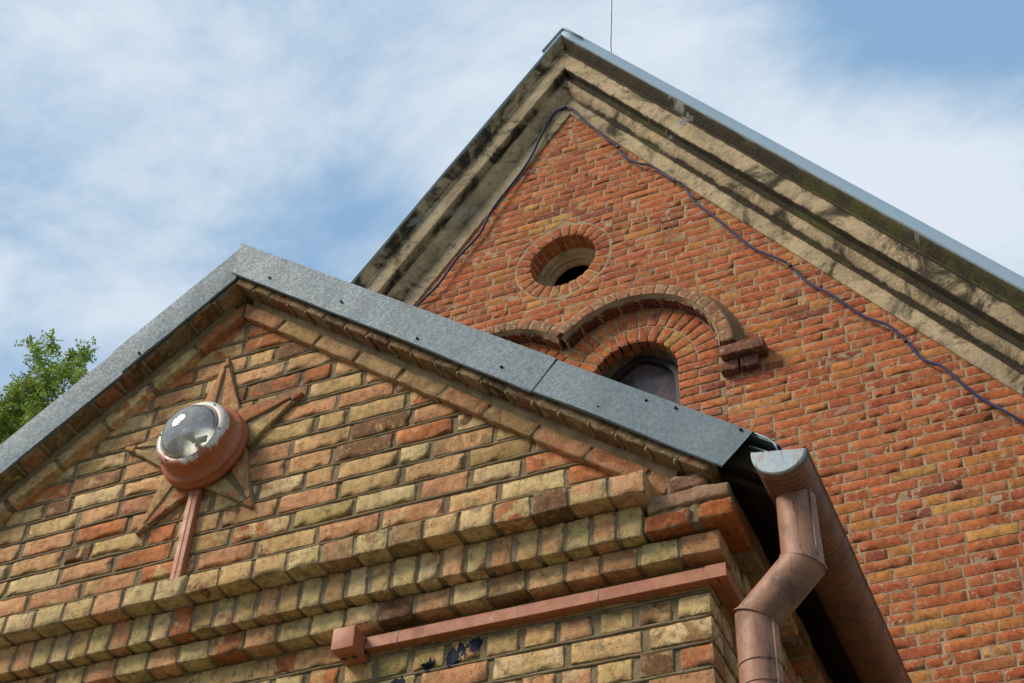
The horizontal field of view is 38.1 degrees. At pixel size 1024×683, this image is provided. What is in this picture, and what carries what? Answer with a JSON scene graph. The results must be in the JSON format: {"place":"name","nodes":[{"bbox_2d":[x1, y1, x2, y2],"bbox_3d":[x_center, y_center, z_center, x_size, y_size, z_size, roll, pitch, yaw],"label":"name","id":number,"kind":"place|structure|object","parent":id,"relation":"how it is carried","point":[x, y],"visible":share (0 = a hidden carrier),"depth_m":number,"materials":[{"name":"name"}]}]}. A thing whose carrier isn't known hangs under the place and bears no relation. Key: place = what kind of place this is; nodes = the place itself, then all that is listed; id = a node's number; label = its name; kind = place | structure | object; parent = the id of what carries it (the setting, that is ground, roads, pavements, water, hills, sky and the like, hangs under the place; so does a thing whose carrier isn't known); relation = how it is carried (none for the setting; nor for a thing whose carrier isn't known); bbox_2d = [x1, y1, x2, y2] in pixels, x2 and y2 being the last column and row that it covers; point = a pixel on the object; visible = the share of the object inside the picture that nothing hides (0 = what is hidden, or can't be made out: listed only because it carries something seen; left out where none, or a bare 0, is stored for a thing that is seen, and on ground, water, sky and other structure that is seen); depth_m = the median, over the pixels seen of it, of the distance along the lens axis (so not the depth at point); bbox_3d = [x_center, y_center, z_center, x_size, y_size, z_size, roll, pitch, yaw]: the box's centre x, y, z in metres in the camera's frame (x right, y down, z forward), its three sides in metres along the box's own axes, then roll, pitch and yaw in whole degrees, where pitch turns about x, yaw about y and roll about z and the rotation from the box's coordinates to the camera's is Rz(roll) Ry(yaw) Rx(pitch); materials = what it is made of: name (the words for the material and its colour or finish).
{"place":"outdoors","nodes":[
{"label":"outdoors","id":0,"kind":"place"},
{"bbox_2d":[0,0,1023,437],"label":"sky","id":1,"kind":"structure","parent":0,"point":[143,142],"materials":[{"name":"blue"}]},
{"bbox_3d":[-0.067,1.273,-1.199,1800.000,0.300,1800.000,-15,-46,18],"label":"ground","id":2,"kind":"structure","parent":0,"visible":0},
{"bbox_2d":[0,328,98,444],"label":"leafy tree","id":3,"kind":"object","parent":2,"relation":"on","point":[23,404],"visible":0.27,"depth_m":23.23,"materials":[{"name":"green plant"}]},
{"bbox_2d":[0,243,860,682],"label":"brick porch","id":4,"kind":"object","parent":2,"relation":"on","point":[398,465],"visible":0.94,"depth_m":5.27,"materials":[{"name":"yellow brick"}]},
{"bbox_2d":[170,487,202,578],"bbox_3d":[-1.236,0.765,5.591,0.050,0.545,0.026,-15,-46,18],"label":"cable conduit","id":5,"kind":"object","parent":4,"relation":"attached to","point":[186,534],"visible":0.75,"depth_m":5.61,"materials":[{"name":"plastic"}]},
{"bbox_2d":[156,401,247,489],"bbox_3d":[-1.246,0.372,5.812,0.381,0.381,0.205,-15,-46,18],"label":"wall lamp","id":6,"kind":"object","parent":4,"relation":"attached to","point":[201,444],"visible":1,"depth_m":5.78,"materials":[{"name":"plastic"}]},
{"bbox_2d":[331,625,368,665],"bbox_3d":[-0.528,1.003,4.880,0.089,0.087,0.109,-15,-46,18],"label":"junction box","id":7,"kind":"object","parent":4,"relation":"attached to","point":[348,646],"visible":1,"depth_m":4.85,"materials":[{"name":"plastic"}]},
{"bbox_2d":[365,562,790,682],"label":"cable trunking","id":8,"kind":"object","parent":4,"relation":"attached to","point":[718,577],"visible":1,"depth_m":4.66,"materials":[{"name":"plastic"}]},
{"bbox_2d":[731,488,827,682],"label":"downspout","id":9,"kind":"object","parent":4,"relation":"attached to","point":[781,590],"visible":1,"depth_m":4.31,"materials":[{"name":"metal"}]},
{"bbox_2d":[748,445,911,682],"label":"rain gutter","id":10,"kind":"object","parent":4,"relation":"attached to","point":[849,603],"visible":0.81,"depth_m":4.88,"materials":[{"name":"metal"}]},
{"bbox_2d":[350,28,1023,682],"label":"tall gabled building","id":11,"kind":"structure","parent":2,"relation":"on","point":[592,250],"depth_m":9.03,"materials":[{"name":"red brick"}]},
{"bbox_2d":[481,320,582,367],"bbox_3d":[-0.156,0.873,8.965,1.325,2.605,0.228,-15,-46,18],"label":"arched window","id":12,"kind":"structure","parent":11,"relation":"in","point":[520,332],"depth_m":9.58,"materials":[{"name":"red brick"}]},
{"bbox_2d":[517,224,608,297],"bbox_3d":[0.440,-0.397,10.213,0.696,0.698,0.491,-15,-46,18],"label":"round window","id":13,"kind":"structure","parent":11,"relation":"in","point":[565,259],"depth_m":10.23,"materials":[{"name":"red brick"}]},
{"bbox_2d":[610,0,611,52],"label":"lightning rod","id":14,"kind":"object","parent":11,"relation":"attached to","point":[611,28],"visible":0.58,"depth_m":12.28,"materials":[{"name":"metal"}]},
{"bbox_2d":[558,284,745,421],"bbox_3d":[0.791,0.649,8.675,1.325,2.605,0.307,-15,-46,18],"label":"arched window","id":15,"kind":"structure","parent":11,"relation":"in","point":[671,355],"depth_m":9.25,"materials":[{"name":"red brick"}]},
{"bbox_2d":[415,105,1023,423],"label":"blue cable","id":16,"kind":"object","parent":11,"relation":"hanging from","point":[905,340],"visible":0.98,"depth_m":9.65,"materials":[{"name":"black rubber"}]}
]}

